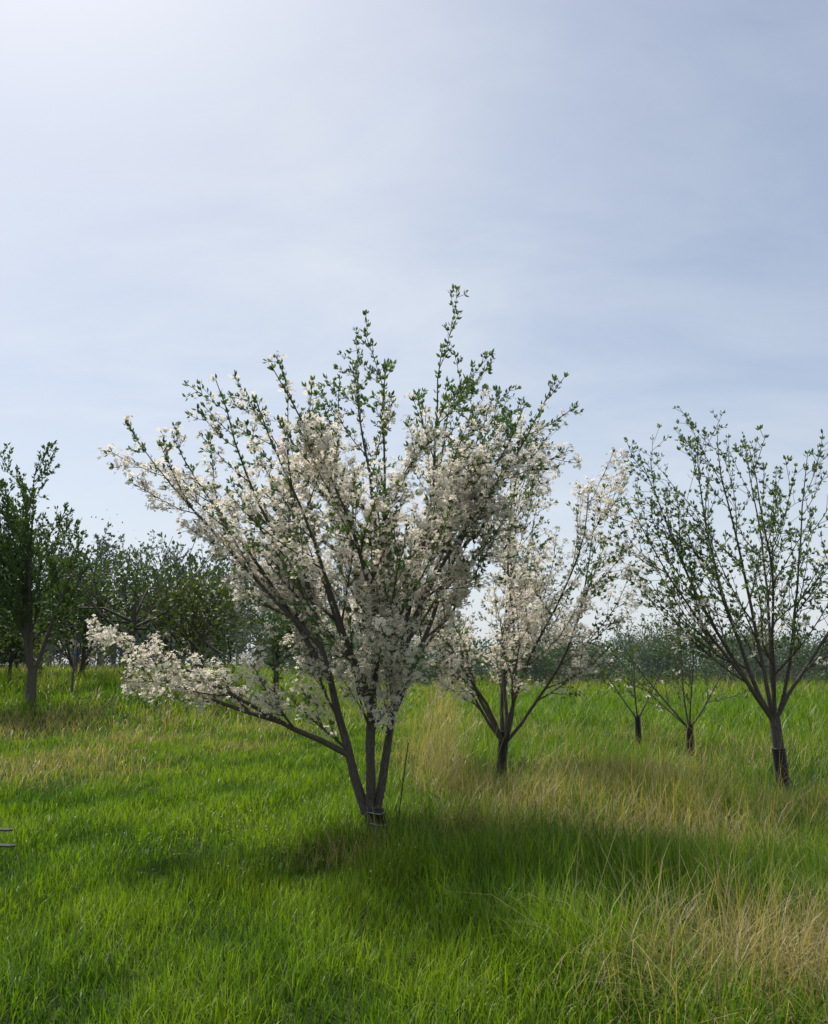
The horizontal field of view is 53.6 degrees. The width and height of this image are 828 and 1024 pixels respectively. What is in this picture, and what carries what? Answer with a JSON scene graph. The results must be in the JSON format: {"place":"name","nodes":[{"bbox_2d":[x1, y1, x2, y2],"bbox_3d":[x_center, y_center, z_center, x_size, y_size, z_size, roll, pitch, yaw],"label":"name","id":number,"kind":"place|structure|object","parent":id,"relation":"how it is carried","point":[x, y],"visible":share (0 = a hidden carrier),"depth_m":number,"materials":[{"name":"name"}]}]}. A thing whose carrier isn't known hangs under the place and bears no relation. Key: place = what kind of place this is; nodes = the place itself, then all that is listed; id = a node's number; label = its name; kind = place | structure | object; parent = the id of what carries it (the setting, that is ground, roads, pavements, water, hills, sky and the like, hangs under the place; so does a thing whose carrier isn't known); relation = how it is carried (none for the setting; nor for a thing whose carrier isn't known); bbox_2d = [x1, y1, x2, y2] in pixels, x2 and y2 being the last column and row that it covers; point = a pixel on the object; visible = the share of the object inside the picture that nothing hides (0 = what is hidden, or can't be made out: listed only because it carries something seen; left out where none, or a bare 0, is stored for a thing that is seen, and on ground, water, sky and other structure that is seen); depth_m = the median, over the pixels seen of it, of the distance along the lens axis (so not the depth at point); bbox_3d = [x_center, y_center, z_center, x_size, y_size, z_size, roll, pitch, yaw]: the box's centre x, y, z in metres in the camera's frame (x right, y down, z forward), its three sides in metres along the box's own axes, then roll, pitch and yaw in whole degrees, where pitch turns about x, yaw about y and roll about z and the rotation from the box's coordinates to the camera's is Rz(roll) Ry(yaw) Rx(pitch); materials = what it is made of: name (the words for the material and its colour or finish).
{"place":"outdoors","nodes":[
{"label":"outdoors","id":0,"kind":"place"},
{"bbox_2d":[0,653,827,1023],"bbox_3d":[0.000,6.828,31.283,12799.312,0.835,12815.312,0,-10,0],"label":"ground","id":1,"kind":"structure","parent":0,"point":[252,979],"depth_m":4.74,"materials":[{"name":"green plant"}]},
{"bbox_2d":[0,828,14,847],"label":"ladder","id":2,"kind":"object","parent":1,"relation":"on","point":[7,845],"visible":1,"depth_m":5.75,"materials":[{"name":"grey metal"}]},
{"bbox_2d":[16,623,49,677],"bbox_3d":[-10.048,3.963,21.815,1.131,2.023,0.683,-5,-12,27],"label":"sapling wood","id":3,"kind":"object","parent":1,"relation":"on","point":[35,648],"visible":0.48,"depth_m":21.88,"materials":[{"name":"green plant"}]},
{"bbox_2d":[0,509,73,595],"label":"tree","id":4,"kind":"object","parent":1,"relation":"on","point":[39,516],"visible":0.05,"depth_m":49.27,"materials":[{"name":"green plant"}]},
{"bbox_2d":[0,440,98,703],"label":"tree","id":5,"kind":"object","parent":1,"relation":"on","point":[20,608],"visible":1,"depth_m":20.45,"materials":[{"name":"green plant"}]},
{"bbox_2d":[70,642,76,694],"bbox_3d":[-8.737,4.172,21.013,0.085,1.651,0.065,0,-10,0],"label":"post","id":6,"kind":"object","parent":1,"relation":"on","point":[73,669],"visible":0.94,"depth_m":21.03,"materials":[{"name":"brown wood"}]},
{"bbox_2d":[36,581,124,675],"bbox_3d":[-12.520,4.208,30.588,3.219,4.315,2.530,-3,-11,19],"label":"shrub wood","id":7,"kind":"object","parent":1,"relation":"on","point":[68,657],"visible":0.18,"depth_m":30.40,"materials":[{"name":"green plant"}]},
{"bbox_2d":[44,521,125,666],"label":"tree","id":8,"kind":"object","parent":1,"relation":"on","point":[106,545],"visible":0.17,"depth_m":52.01,"materials":[{"name":"green plant"}]},
{"bbox_2d":[115,647,135,696],"bbox_3d":[-7.245,4.095,20.651,0.558,1.469,0.766,6,-12,-31],"label":"sapling wood","id":9,"kind":"object","parent":1,"relation":"on","point":[124,665],"visible":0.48,"depth_m":20.61,"materials":[{"name":"white plant"}]},
{"bbox_2d":[108,529,210,653],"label":"tree","id":10,"kind":"object","parent":1,"relation":"on","point":[166,558],"visible":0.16,"depth_m":57.61,"materials":[{"name":"green plant"}]},
{"bbox_2d":[123,605,199,668],"bbox_3d":[-8.491,4.594,28.688,2.696,2.874,2.025,10,-14,-43],"label":"shrub wood","id":11,"kind":"object","parent":1,"relation":"on","point":[169,635],"visible":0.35,"depth_m":28.45,"materials":[{"name":"green plant"}]},
{"bbox_2d":[157,662,184,699],"bbox_3d":[-6.184,4.301,20.758,0.688,1.212,0.315,4,-11,-23],"label":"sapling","id":12,"kind":"object","parent":1,"relation":"on","point":[173,673],"visible":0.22,"depth_m":20.78,"materials":[{"name":"white plant"}]},
{"bbox_2d":[0,530,343,695],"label":"scrub wood","id":13,"kind":"object","parent":1,"relation":"on","point":[98,603],"visible":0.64,"depth_m":25.24,"materials":[{"name":"green plant"}]},
{"bbox_2d":[213,660,242,693],"bbox_3d":[-4.849,4.499,21.405,0.790,1.351,0.444,6,-12,-29],"label":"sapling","id":14,"kind":"object","parent":1,"relation":"on","point":[233,668],"visible":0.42,"depth_m":21.47,"materials":[{"name":"plant"}]},
{"bbox_2d":[200,533,266,665],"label":"tree","id":15,"kind":"object","parent":1,"relation":"on","point":[217,566],"visible":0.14,"depth_m":60.65,"materials":[{"name":"green plant"}]},
{"bbox_2d":[254,539,352,666],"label":"tree","id":16,"kind":"object","parent":1,"relation":"on","point":[278,584],"visible":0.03,"depth_m":66.74,"materials":[{"name":"green plant"}]},
{"bbox_2d":[124,796,485,890],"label":"fallen petals","id":17,"kind":"object","parent":1,"relation":"on","point":[280,826],"visible":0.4,"depth_m":6.63,"materials":[{"name":"white plant"}]},
{"bbox_2d":[85,284,583,840],"bbox_3d":[-0.720,0.444,7.340,4.428,4.958,3.001,0,-10,0],"label":"blossoming tree","id":18,"kind":"object","parent":1,"relation":"on","point":[451,510],"visible":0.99,"depth_m":7.03,"materials":[{"name":"white plant"}]},
{"bbox_2d":[366,807,389,838],"bbox_3d":[-0.306,2.698,7.003,0.265,0.325,0.186,0,-10,0],"label":"trunk wrap","id":19,"kind":"object","parent":18,"relation":"on","point":[381,811],"visible":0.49,"depth_m":6.95,"materials":[{"name":"black plastic"}]},
{"bbox_2d":[317,559,367,644],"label":"tree","id":20,"kind":"object","parent":1,"relation":"on","point":[343,591],"visible":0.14,"depth_m":69.49,"materials":[{"name":"green plant"}]},
{"bbox_2d":[397,742,408,820],"bbox_3d":[-0.109,2.469,7.120,0.140,0.902,0.012,4,-11,-22],"label":"stake","id":21,"kind":"object","parent":1,"relation":"on","point":[403,780],"visible":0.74,"depth_m":7.14,"materials":[{"name":"brown wood"}]},
{"bbox_2d":[0,507,827,686],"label":"scrub wood","id":22,"kind":"object","parent":1,"relation":"on","point":[545,666],"visible":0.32,"depth_m":48.09,"materials":[{"name":"green plant"}]},
{"bbox_2d":[49,585,827,665],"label":"hills","id":23,"kind":"structure","parent":1,"relation":"on","point":[611,639],"depth_m":122.38,"materials":[{"name":"green plant"}]},
{"bbox_2d":[335,410,657,779],"bbox_3d":[0.920,0.832,10.230,4.120,5.178,4.267,0,-10,0],"label":"blossoming tree","id":24,"kind":"object","parent":1,"relation":"on","point":[513,603],"visible":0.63,"depth_m":10.03,"materials":[{"name":"white plant"}]},
{"bbox_2d":[496,730,508,778],"bbox_3d":[1.107,3.090,10.267,0.197,0.680,0.133,0,-10,0],"label":"trunk guard","id":25,"kind":"object","parent":1,"relation":"on","point":[504,746],"visible":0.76,"depth_m":10.23,"materials":[{"name":"black plastic"}]},
{"bbox_2d":[634,716,641,744],"bbox_3d":[3.782,3.765,13.804,0.106,0.630,0.103,0,-10,0],"label":"trunk guard","id":26,"kind":"object","parent":1,"relation":"on","point":[637,726],"visible":0.7,"depth_m":13.79,"materials":[{"name":"black plastic"}]},
{"bbox_2d":[573,601,696,716],"bbox_3d":[3.688,2.811,14.007,2.049,2.640,1.490,8,-13,-36],"label":"blossoming tree","id":27,"kind":"object","parent":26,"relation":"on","point":[632,667],"visible":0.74,"depth_m":14.05,"materials":[{"name":"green plant"}]},
{"bbox_2d":[686,725,694,758],"bbox_3d":[3.936,3.353,11.657,0.106,0.630,0.103,0,-10,0],"label":"trunk guard","id":28,"kind":"object","parent":1,"relation":"on","point":[689,733],"visible":0.6,"depth_m":11.64,"materials":[{"name":"black plastic"}]},
{"bbox_2d":[599,571,775,725],"bbox_3d":[3.927,2.247,11.804,2.514,2.919,1.550,-4,-11,22],"label":"blossoming tree","id":29,"kind":"object","parent":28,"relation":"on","point":[614,672],"visible":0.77,"depth_m":11.97,"materials":[{"name":"green plant"}]},
{"bbox_2d":[595,405,827,789],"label":"tree","id":30,"kind":"object","parent":1,"relation":"on","point":[772,711],"visible":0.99,"depth_m":8.98,"materials":[{"name":"green plant"}]},
{"bbox_2d":[771,748,790,797],"bbox_3d":[3.960,2.863,8.807,0.180,0.630,0.142,0,-10,0],"label":"trunk guard","id":31,"kind":"object","parent":1,"relation":"on","point":[777,761],"visible":0.71,"depth_m":8.78,"materials":[{"name":"black plastic"}]},
{"bbox_2d":[0,0,827,660],"label":"sky","id":32,"kind":"structure","parent":0,"point":[628,199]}
]}

